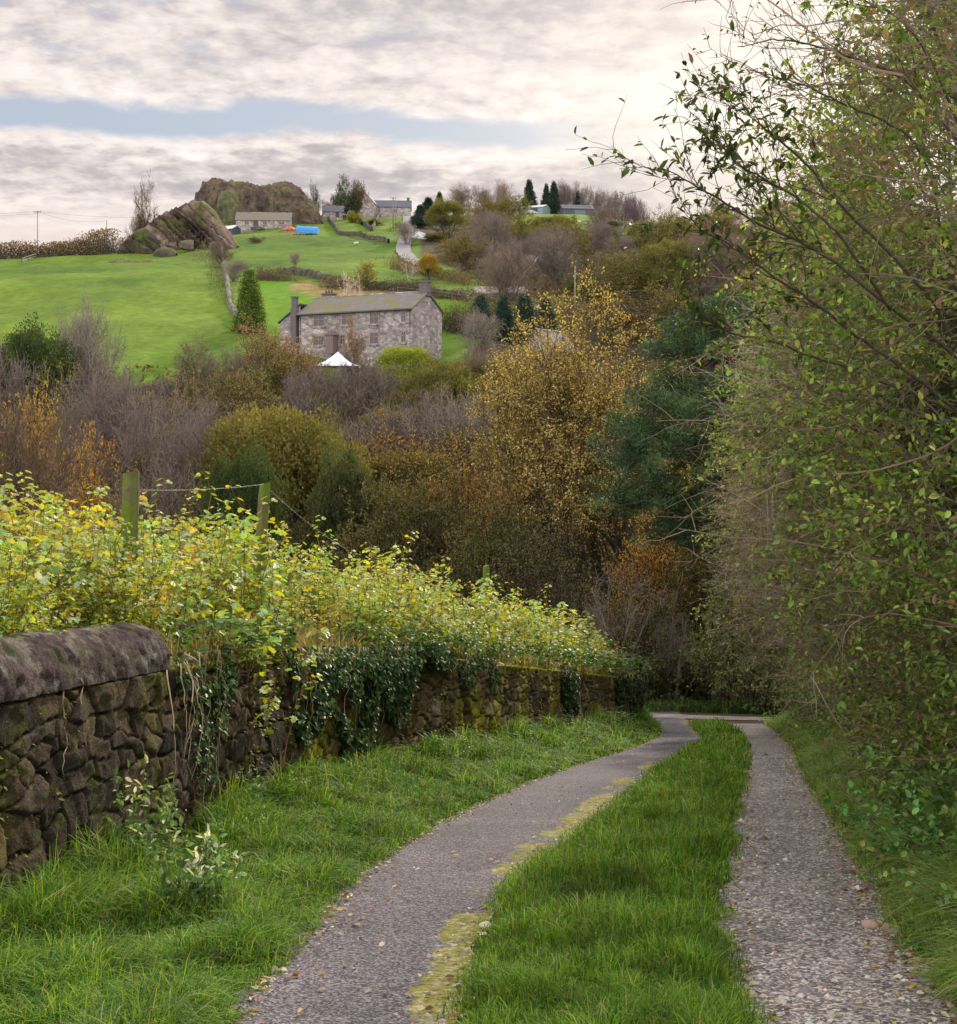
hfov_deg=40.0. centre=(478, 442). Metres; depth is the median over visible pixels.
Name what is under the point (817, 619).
hazel
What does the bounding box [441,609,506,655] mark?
bramble bush
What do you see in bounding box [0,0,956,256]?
sky
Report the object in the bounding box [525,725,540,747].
nettle
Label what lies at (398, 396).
broadleaf tree
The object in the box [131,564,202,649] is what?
bramble bush
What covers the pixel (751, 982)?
fallen leaves
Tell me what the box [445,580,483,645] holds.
bramble bush
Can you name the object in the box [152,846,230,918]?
nettle
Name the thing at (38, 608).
bramble bush
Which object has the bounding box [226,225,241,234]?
white roofed shed
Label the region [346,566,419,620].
bramble bush
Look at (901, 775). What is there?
bramble mound
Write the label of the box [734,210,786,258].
bare tree
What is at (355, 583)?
bramble bush
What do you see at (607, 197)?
bare tree
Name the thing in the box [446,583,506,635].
bramble bush
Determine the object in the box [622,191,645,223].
bare tree
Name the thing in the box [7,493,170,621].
bramble bush
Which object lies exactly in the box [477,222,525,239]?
broadleaf tree
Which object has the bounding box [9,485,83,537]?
bramble bush
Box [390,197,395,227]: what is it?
telegraph pole
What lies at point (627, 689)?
ivy
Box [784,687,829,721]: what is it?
bramble mound
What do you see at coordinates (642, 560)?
broadleaf tree
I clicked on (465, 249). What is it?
broadleaf tree
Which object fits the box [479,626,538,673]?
bramble bush
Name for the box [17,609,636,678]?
dry grass
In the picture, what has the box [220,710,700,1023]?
wheel track
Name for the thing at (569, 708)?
ivy
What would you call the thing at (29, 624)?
bramble bush
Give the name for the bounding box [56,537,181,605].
bramble bush
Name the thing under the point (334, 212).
stone outhouse
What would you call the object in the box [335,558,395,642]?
bramble bush
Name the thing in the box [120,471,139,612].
fence post
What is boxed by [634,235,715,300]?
broadleaf tree
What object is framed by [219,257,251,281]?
bare tree
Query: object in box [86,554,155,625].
bramble bush
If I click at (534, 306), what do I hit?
hedge
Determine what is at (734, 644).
willow
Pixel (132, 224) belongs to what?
bare tree
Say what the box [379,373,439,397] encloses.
broadleaf tree
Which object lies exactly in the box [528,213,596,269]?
broadleaf tree
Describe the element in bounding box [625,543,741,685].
broadleaf tree
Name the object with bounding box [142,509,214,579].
bramble bush
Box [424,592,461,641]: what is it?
bramble bush
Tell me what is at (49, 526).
bramble bush
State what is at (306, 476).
broadleaf tree
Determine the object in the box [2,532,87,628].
bramble bush
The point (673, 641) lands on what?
bare tree
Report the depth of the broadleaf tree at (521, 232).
303.38 m
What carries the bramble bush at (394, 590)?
on the ground at (160, 308)
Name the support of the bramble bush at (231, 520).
on the ground at (160, 308)
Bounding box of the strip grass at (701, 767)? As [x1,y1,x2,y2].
[434,714,777,1023]
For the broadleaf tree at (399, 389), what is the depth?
138.45 m
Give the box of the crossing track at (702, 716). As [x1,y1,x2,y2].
[650,713,772,719]
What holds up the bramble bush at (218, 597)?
on the ground at (160, 308)
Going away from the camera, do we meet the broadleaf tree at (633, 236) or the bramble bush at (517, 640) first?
the bramble bush at (517, 640)
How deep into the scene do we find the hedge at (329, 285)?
212.77 m
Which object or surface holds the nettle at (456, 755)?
on the ground at (160, 308)
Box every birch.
[336,270,356,295]
[352,273,363,294]
[399,258,421,282]
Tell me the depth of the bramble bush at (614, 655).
33.30 m
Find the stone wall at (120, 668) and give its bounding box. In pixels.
[0,622,643,899]
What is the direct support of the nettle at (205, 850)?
on the ground at (160, 308)
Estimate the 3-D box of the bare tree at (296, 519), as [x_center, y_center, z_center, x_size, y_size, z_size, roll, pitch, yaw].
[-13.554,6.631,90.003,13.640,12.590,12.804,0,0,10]
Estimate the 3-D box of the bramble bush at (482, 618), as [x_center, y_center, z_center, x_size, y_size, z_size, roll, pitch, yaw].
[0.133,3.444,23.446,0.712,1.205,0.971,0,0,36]
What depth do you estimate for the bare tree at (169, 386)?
135.62 m
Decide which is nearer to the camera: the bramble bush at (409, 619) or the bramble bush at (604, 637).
the bramble bush at (409, 619)
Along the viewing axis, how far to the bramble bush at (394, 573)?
21.14 m
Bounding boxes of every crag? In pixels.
[144,200,238,249]
[194,177,323,223]
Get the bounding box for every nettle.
[107,791,185,875]
[109,754,194,865]
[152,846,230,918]
[168,820,249,881]
[212,844,231,868]
[235,764,265,805]
[240,805,281,830]
[285,771,309,805]
[340,779,354,796]
[429,729,448,753]
[446,743,472,766]
[454,723,477,739]
[457,731,473,752]
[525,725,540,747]
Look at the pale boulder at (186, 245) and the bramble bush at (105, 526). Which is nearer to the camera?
the bramble bush at (105, 526)
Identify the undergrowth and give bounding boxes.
[29,244,901,695]
[643,686,800,714]
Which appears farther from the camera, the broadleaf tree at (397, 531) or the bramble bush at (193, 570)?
the broadleaf tree at (397, 531)
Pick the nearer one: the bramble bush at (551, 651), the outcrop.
the bramble bush at (551, 651)
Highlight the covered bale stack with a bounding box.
[296,225,318,233]
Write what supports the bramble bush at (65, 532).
on the ground at (160, 308)
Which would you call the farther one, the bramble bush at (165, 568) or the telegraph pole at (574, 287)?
the telegraph pole at (574, 287)
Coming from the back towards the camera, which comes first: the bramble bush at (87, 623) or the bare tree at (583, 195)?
the bare tree at (583, 195)
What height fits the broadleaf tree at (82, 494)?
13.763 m
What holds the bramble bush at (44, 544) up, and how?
on the ground at (160, 308)
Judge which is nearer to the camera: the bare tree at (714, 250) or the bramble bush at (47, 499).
the bramble bush at (47, 499)
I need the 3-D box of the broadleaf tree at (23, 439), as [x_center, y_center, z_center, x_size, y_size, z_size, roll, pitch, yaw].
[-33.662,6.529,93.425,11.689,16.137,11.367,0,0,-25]
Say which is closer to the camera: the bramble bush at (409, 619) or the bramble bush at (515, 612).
the bramble bush at (409, 619)
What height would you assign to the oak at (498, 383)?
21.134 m
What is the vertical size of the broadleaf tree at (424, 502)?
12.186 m
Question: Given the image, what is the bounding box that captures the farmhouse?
[277,277,444,369]
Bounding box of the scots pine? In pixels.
[582,288,794,702]
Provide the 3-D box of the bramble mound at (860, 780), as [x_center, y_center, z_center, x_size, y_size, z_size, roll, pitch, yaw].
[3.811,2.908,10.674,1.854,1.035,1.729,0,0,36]
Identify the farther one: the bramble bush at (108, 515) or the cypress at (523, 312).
the cypress at (523, 312)
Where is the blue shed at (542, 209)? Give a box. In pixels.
[517,204,550,213]
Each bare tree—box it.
[0,337,62,445]
[0,373,108,534]
[31,336,205,501]
[34,481,121,533]
[39,283,148,419]
[49,414,138,515]
[79,394,161,432]
[102,448,216,554]
[108,375,231,502]
[122,211,147,238]
[122,376,217,403]
[124,399,211,491]
[133,170,168,230]
[136,384,182,392]
[157,403,240,463]
[180,345,262,402]
[195,400,245,448]
[205,239,235,266]
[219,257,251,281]
[246,236,265,242]
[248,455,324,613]
[254,382,350,433]
[278,356,377,428]
[287,251,301,265]
[290,369,384,431]
[298,409,406,460]
[320,199,334,206]
[324,348,410,416]
[333,404,431,459]
[336,413,400,491]
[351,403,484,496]
[360,384,483,456]
[390,219,420,243]
[397,381,512,476]
[437,412,497,500]
[447,184,481,214]
[451,345,516,392]
[455,307,509,363]
[456,246,548,305]
[459,209,522,250]
[463,206,514,241]
[464,268,490,277]
[466,243,507,269]
[470,235,553,285]
[470,339,544,367]
[473,187,499,208]
[491,180,516,204]
[522,227,555,251]
[527,226,588,289]
[535,220,591,254]
[554,175,571,207]
[561,180,582,204]
[578,182,593,206]
[578,217,625,255]
[579,203,631,249]
[579,546,670,683]
[582,245,643,281]
[585,362,651,405]
[587,185,606,211]
[588,233,640,266]
[598,188,621,216]
[609,192,627,219]
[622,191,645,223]
[627,201,656,223]
[633,238,701,283]
[647,586,699,701]
[669,282,733,302]
[671,219,759,301]
[684,222,754,283]
[691,211,744,244]
[713,266,831,433]
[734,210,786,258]
[774,245,826,276]
[793,213,823,234]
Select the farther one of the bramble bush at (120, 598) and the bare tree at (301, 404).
the bare tree at (301, 404)
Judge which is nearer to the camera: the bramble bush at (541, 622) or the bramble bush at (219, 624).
the bramble bush at (219, 624)
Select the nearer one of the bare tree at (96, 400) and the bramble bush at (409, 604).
the bramble bush at (409, 604)
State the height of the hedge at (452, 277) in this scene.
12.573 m
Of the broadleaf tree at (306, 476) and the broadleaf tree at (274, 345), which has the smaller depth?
the broadleaf tree at (306, 476)
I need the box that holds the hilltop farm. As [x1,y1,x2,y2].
[374,197,411,216]
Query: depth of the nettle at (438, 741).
18.64 m
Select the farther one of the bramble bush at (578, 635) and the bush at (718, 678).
the bush at (718, 678)
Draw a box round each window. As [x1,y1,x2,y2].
[312,314,325,327]
[312,333,324,346]
[339,332,345,345]
[340,313,352,326]
[368,311,379,325]
[368,330,379,345]
[400,310,406,323]
[400,329,406,343]
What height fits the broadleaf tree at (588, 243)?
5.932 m
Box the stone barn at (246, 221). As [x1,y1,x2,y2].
[235,212,292,232]
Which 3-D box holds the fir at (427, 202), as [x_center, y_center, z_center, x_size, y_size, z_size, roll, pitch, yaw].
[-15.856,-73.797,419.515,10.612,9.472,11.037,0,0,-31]
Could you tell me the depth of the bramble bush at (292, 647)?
13.46 m
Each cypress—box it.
[229,268,267,332]
[463,294,492,336]
[488,295,514,340]
[505,293,541,342]
[535,297,561,330]
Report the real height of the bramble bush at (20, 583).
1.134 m
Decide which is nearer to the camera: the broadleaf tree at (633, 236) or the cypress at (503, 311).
the cypress at (503, 311)
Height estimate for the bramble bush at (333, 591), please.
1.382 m
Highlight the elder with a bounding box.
[567,0,956,413]
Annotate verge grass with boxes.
[0,700,666,1023]
[762,709,956,1019]
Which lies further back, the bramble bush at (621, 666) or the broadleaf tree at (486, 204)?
the broadleaf tree at (486, 204)
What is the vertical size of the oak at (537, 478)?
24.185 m
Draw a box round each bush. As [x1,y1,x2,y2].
[0,472,91,580]
[0,483,50,594]
[0,490,51,536]
[0,492,80,608]
[0,496,29,529]
[0,516,76,617]
[0,523,58,634]
[0,524,82,628]
[0,535,31,635]
[0,545,48,629]
[0,549,39,631]
[0,552,25,634]
[0,569,75,630]
[0,571,52,631]
[0,574,65,636]
[1,516,31,563]
[1,559,62,616]
[1,585,49,633]
[2,499,96,625]
[2,510,69,588]
[2,511,82,619]
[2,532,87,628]
[2,559,25,611]
[3,552,54,633]
[3,583,63,634]
[4,484,104,625]
[5,493,112,566]
[5,503,22,541]
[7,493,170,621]
[8,536,94,630]
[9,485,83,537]
[12,470,112,618]
[12,601,51,631]
[13,620,28,633]
[14,547,93,628]
[14,556,116,628]
[17,545,144,627]
[18,479,108,560]
[19,586,76,631]
[25,490,119,606]
[39,485,116,604]
[49,512,92,582]
[50,516,164,628]
[52,543,195,632]
[54,519,134,627]
[54,520,152,614]
[55,512,100,551]
[55,533,124,627]
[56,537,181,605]
[57,549,166,628]
[65,567,142,628]
[66,540,187,624]
[67,495,179,607]
[74,518,165,621]
[76,503,169,606]
[77,521,185,628]
[81,478,174,586]
[85,502,200,628]
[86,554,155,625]
[87,517,170,620]
[88,488,176,556]
[89,576,145,626]
[90,583,143,623]
[92,509,208,581]
[110,533,216,628]
[113,594,208,660]
[114,566,165,635]
[118,594,182,639]
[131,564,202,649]
[138,530,222,627]
[142,487,231,616]
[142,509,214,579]
[142,524,182,564]
[144,518,223,621]
[144,539,253,615]
[147,513,210,599]
[147,530,260,628]
[149,524,226,625]
[156,538,251,623]
[159,499,239,617]
[159,520,227,622]
[160,596,240,654]
[161,524,214,565]
[166,516,216,595]
[167,513,252,600]
[171,508,198,557]
[182,536,285,693]
[184,496,278,653]
[184,534,326,629]
[185,598,268,676]
[186,514,312,655]
[192,513,273,580]
[194,470,287,589]
[202,561,260,629]
[203,514,219,616]
[217,512,306,630]
[222,520,308,615]
[223,518,266,625]
[227,611,297,658]
[230,603,311,674]
[236,607,340,771]
[238,529,338,626]
[248,527,308,625]
[249,585,290,644]
[250,549,313,621]
[265,515,331,632]
[265,542,351,626]
[275,554,334,615]
[282,560,370,629]
[287,546,336,632]
[288,561,354,643]
[289,545,343,628]
[291,558,361,627]
[292,558,360,633]
[309,569,407,638]
[316,569,392,640]
[321,554,438,630]
[325,557,387,648]
[325,589,386,644]
[333,609,399,663]
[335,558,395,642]
[340,531,418,638]
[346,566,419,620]
[348,569,372,612]
[349,560,412,627]
[351,554,418,621]
[355,566,411,644]
[358,551,424,642]
[360,555,418,640]
[367,564,442,631]
[368,576,409,641]
[382,608,442,663]
[389,578,417,639]
[391,572,425,641]
[393,563,462,638]
[400,556,451,637]
[410,591,451,643]
[411,617,474,654]
[412,581,473,644]
[413,607,474,650]
[416,564,496,641]
[417,564,486,638]
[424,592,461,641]
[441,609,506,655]
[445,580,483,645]
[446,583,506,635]
[448,620,487,668]
[449,591,491,644]
[463,603,496,644]
[464,616,504,650]
[465,575,540,661]
[465,584,549,654]
[471,582,513,653]
[472,587,516,645]
[475,604,553,652]
[475,622,522,674]
[476,606,513,659]
[477,615,520,649]
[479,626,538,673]
[486,580,533,644]
[500,602,540,647]
[501,621,526,662]
[502,601,539,654]
[510,583,555,665]
[517,616,562,654]
[519,599,558,659]
[522,609,582,659]
[525,631,582,676]
[529,632,550,664]
[547,604,587,657]
[548,601,588,660]
[548,610,572,655]
[551,607,588,655]
[561,637,608,681]
[564,611,597,658]
[564,636,585,669]
[573,618,602,657]
[574,639,615,683]
[575,638,612,669]
[584,640,606,672]
[589,634,611,662]
[592,629,617,651]
[598,632,620,660]
[599,640,634,680]
[599,642,623,667]
[610,620,747,704]
[618,642,651,682]
[660,642,753,698]
[678,620,800,714]
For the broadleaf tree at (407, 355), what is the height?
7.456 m
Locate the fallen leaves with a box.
[224,731,956,1023]
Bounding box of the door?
[574,210,584,214]
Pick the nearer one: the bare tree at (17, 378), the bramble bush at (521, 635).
the bramble bush at (521, 635)
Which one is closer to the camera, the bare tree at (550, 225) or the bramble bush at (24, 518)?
the bramble bush at (24, 518)
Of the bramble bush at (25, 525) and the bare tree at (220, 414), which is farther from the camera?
the bare tree at (220, 414)
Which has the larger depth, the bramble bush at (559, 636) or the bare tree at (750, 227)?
the bare tree at (750, 227)
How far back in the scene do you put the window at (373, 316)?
153.55 m
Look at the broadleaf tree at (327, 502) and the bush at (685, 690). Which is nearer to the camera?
the bush at (685, 690)
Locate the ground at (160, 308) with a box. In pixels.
[0,214,954,1023]
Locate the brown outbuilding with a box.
[473,286,525,299]
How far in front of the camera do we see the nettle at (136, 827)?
8.63 m
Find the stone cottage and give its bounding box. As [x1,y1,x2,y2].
[520,328,577,373]
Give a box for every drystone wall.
[220,243,237,319]
[276,266,498,303]
[327,216,389,242]
[358,213,379,231]
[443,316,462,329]
[580,219,632,233]
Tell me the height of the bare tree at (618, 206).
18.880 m
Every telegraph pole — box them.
[37,211,40,255]
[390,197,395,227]
[574,266,575,312]
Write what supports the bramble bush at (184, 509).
on the ground at (160, 308)
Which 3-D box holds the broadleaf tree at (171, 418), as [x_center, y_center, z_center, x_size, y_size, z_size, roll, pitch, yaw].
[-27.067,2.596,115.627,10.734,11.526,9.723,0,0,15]
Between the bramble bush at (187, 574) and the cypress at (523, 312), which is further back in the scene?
the cypress at (523, 312)
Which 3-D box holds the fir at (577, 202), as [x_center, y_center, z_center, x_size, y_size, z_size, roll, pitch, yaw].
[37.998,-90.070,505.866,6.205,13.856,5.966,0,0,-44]
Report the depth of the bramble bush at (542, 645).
27.41 m
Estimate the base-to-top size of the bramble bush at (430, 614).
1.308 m
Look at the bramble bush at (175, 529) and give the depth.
16.25 m
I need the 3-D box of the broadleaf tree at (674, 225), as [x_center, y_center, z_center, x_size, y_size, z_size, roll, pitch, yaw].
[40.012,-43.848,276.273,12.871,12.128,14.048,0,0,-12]
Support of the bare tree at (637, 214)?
on the ground at (160, 308)
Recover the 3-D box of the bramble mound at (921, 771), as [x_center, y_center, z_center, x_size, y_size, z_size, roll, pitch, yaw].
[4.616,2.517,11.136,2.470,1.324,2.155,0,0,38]
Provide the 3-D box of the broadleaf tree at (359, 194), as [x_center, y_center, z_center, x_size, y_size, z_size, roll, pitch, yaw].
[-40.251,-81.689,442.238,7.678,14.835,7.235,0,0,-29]
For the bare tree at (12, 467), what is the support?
on the ground at (160, 308)
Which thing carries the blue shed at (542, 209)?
on the ground at (160, 308)
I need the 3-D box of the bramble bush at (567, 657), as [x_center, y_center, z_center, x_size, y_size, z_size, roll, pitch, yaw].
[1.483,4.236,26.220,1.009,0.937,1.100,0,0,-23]
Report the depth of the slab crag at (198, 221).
311.23 m
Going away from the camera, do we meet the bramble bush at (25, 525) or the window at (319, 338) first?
the bramble bush at (25, 525)
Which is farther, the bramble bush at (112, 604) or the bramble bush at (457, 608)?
the bramble bush at (457, 608)
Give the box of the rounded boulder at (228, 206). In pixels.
[216,190,241,225]
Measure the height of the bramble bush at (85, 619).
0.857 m
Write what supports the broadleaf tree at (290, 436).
on the ground at (160, 308)
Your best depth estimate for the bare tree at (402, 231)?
329.85 m
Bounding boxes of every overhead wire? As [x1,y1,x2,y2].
[393,197,460,229]
[470,236,573,273]
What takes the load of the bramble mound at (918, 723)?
on the ground at (160, 308)
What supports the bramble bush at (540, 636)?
on the ground at (160, 308)
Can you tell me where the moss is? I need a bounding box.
[0,622,598,882]
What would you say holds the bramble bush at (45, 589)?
on the ground at (160, 308)
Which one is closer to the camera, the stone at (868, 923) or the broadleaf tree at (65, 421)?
the stone at (868, 923)
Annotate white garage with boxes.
[410,229,427,238]
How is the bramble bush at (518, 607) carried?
on the ground at (160, 308)
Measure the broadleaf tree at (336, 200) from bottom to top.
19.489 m
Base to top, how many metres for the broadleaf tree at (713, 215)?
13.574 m
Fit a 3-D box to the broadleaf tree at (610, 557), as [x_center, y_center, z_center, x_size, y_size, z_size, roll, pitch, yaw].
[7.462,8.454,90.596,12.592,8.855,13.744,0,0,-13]
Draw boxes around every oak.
[446,251,731,635]
[465,306,670,624]
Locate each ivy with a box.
[170,643,241,811]
[270,642,459,766]
[456,650,500,700]
[553,664,580,722]
[605,671,646,717]
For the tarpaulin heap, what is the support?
on the ground at (160, 308)
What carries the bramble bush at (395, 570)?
on the ground at (160, 308)
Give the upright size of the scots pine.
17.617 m
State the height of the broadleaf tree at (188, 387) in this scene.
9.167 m
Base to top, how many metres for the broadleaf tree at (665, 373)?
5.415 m
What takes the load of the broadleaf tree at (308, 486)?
on the ground at (160, 308)
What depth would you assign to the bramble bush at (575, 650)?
30.50 m
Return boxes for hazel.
[637,0,956,868]
[665,0,956,799]
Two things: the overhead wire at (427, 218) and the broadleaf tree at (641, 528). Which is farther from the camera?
the overhead wire at (427, 218)
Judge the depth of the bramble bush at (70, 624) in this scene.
9.91 m
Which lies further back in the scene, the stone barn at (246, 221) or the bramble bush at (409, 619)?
the stone barn at (246, 221)
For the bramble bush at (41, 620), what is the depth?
9.06 m
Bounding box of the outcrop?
[109,258,153,262]
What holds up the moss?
on the stone wall at (120, 668)
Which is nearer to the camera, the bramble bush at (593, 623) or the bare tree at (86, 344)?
the bramble bush at (593, 623)
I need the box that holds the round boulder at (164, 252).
[153,247,176,256]
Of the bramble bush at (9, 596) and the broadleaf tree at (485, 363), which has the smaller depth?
the bramble bush at (9, 596)
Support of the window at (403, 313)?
in the farmhouse
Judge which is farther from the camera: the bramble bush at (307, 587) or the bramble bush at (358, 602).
the bramble bush at (358, 602)
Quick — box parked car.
[250,225,264,230]
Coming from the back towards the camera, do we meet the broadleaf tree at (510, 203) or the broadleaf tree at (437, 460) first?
the broadleaf tree at (510, 203)
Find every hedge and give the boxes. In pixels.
[0,227,123,258]
[107,237,126,252]
[189,239,236,304]
[243,224,320,236]
[255,265,298,281]
[311,273,486,302]
[383,252,481,287]
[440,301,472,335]
[444,289,586,318]
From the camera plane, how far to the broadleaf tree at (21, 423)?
106.13 m
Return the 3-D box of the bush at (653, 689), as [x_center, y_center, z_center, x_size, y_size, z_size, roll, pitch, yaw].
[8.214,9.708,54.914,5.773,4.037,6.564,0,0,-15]
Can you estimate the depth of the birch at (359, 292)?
185.99 m
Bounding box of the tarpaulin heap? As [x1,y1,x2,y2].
[282,224,295,229]
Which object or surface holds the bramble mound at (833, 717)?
on the ground at (160, 308)
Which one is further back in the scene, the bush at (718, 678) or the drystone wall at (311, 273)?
the drystone wall at (311, 273)
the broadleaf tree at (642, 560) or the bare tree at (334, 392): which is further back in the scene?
the bare tree at (334, 392)
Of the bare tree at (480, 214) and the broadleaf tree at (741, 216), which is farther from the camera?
the broadleaf tree at (741, 216)
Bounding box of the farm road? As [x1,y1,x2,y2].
[396,216,419,263]
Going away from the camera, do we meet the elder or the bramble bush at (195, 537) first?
the elder
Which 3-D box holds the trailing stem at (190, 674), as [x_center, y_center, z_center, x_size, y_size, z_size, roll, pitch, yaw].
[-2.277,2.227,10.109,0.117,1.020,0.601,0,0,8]
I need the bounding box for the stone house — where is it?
[359,190,377,216]
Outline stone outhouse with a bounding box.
[322,206,342,219]
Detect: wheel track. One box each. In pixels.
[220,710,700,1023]
[715,724,956,1023]
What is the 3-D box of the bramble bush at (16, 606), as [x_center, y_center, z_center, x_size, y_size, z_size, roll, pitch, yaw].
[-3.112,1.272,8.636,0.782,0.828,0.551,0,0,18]
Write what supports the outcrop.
on the ground at (160, 308)
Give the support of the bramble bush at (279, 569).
on the ground at (160, 308)
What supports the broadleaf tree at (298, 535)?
on the ground at (160, 308)
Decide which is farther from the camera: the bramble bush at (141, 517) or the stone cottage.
the stone cottage
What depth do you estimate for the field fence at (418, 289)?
209.16 m
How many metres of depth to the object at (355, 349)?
142.43 m
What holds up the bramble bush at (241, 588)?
on the ground at (160, 308)
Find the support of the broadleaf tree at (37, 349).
on the ground at (160, 308)
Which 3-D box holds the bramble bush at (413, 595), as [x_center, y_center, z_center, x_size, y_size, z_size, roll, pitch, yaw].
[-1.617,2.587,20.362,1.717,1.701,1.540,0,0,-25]
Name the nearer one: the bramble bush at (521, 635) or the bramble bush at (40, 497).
the bramble bush at (40, 497)
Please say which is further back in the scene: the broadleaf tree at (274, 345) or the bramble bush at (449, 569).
the broadleaf tree at (274, 345)
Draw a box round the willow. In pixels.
[686,390,903,725]
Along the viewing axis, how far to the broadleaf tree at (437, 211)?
357.67 m
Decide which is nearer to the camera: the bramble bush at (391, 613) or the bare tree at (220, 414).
the bramble bush at (391, 613)
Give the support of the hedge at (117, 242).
on the ground at (160, 308)
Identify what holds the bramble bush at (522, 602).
on the ground at (160, 308)
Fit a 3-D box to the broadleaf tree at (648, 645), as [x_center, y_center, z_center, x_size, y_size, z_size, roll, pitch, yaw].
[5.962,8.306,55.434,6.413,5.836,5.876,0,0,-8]
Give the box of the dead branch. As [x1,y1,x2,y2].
[682,298,953,523]
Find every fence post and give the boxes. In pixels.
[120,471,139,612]
[250,482,269,640]
[483,565,488,621]
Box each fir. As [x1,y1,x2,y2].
[407,204,429,227]
[422,197,439,222]
[435,191,447,220]
[522,179,538,205]
[540,183,553,213]
[549,180,561,213]
[574,192,580,204]
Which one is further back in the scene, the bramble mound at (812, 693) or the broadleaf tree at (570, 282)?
the broadleaf tree at (570, 282)
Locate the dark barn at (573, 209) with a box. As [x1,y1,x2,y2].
[558,205,594,214]
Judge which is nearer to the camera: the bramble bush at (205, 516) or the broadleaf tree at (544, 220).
the bramble bush at (205, 516)
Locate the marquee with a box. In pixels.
[310,352,364,381]
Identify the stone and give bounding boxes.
[478,921,490,929]
[861,919,878,928]
[881,925,891,931]
[887,927,902,934]
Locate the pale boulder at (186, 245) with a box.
[178,240,194,250]
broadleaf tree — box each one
[0,311,83,421]
[0,345,32,426]
[0,369,109,533]
[0,401,48,458]
[0,411,84,474]
[2,423,56,463]
[34,404,109,475]
[36,356,91,468]
[50,429,118,547]
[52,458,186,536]
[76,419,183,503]
[120,408,217,455]
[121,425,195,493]
[144,362,300,444]
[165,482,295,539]
[170,333,222,396]
[177,451,311,585]
[179,383,260,409]
[181,399,380,615]
[187,366,272,412]
[193,434,290,574]
[200,377,287,393]
[227,310,309,388]
[235,358,313,399]
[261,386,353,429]
[275,454,319,553]
[276,333,336,398]
[280,481,423,611]
[293,433,393,583]
[307,183,321,210]
[307,466,505,612]
[330,174,360,218]
[333,490,467,584]
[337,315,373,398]
[343,211,366,222]
[349,178,369,217]
[350,256,382,289]
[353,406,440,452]
[356,219,386,224]
[356,446,460,496]
[370,380,473,445]
[372,344,434,389]
[377,466,495,558]
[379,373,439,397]
[383,355,455,392]
[387,427,493,495]
[388,433,504,578]
[394,354,482,414]
[402,485,583,627]
[409,400,510,484]
[415,251,440,279]
[418,232,448,240]
[423,196,474,238]
[431,231,480,261]
[436,225,494,273]
[436,448,547,605]
[437,360,494,385]
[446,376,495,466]
[453,194,520,229]
[467,492,621,656]
[474,355,521,409]
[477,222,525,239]
[481,193,533,221]
[501,209,545,249]
[527,214,579,233]
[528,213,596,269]
[543,213,586,247]
[545,539,663,626]
[547,271,603,296]
[566,521,685,612]
[573,283,668,345]
[574,233,624,253]
[576,575,687,686]
[578,507,702,669]
[580,284,619,303]
[582,508,684,562]
[587,245,674,308]
[592,355,664,402]
[598,413,674,482]
[623,219,671,249]
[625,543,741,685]
[627,204,692,257]
[629,276,708,345]
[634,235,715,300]
[638,361,706,392]
[652,203,697,244]
[655,394,721,485]
[674,212,706,236]
[675,462,750,667]
[692,205,752,266]
[693,193,730,229]
[694,204,733,238]
[705,201,746,229]
[716,268,801,318]
[733,233,797,277]
[776,196,811,226]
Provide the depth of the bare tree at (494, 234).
273.26 m
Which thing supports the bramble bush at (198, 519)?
on the ground at (160, 308)
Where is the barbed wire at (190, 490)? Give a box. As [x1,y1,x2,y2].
[1,483,345,548]
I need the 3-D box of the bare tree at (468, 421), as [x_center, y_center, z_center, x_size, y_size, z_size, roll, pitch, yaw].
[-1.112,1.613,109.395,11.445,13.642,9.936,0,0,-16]
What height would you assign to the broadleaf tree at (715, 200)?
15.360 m
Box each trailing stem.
[62,678,86,779]
[166,661,202,801]
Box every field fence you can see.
[22,250,103,262]
[244,231,378,242]
[397,286,461,297]
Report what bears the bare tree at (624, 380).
on the ground at (160, 308)
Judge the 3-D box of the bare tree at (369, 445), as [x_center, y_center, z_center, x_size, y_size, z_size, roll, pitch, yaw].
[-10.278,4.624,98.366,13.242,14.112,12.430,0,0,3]
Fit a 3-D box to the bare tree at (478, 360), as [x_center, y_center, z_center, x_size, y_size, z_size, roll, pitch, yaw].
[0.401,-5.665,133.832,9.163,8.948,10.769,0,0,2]
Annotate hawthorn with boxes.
[657,35,956,771]
[683,232,904,723]
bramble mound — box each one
[758,691,808,720]
[779,685,847,716]
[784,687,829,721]
[785,691,847,735]
[795,698,879,738]
[808,655,903,751]
[808,659,862,738]
[808,696,927,743]
[816,729,955,844]
[822,777,956,872]
[826,704,956,789]
[834,687,941,781]
[846,798,956,929]
[851,745,956,879]
[860,691,930,764]
[861,701,956,806]
[867,679,956,781]
[876,657,956,806]
[891,867,956,954]
[910,759,956,800]
[936,669,952,696]
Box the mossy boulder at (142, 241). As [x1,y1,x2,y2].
[116,228,160,253]
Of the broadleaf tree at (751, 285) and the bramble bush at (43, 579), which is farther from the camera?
the broadleaf tree at (751, 285)
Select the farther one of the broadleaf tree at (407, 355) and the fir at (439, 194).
the fir at (439, 194)
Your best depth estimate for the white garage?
354.34 m
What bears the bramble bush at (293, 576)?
on the ground at (160, 308)
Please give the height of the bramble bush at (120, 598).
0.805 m

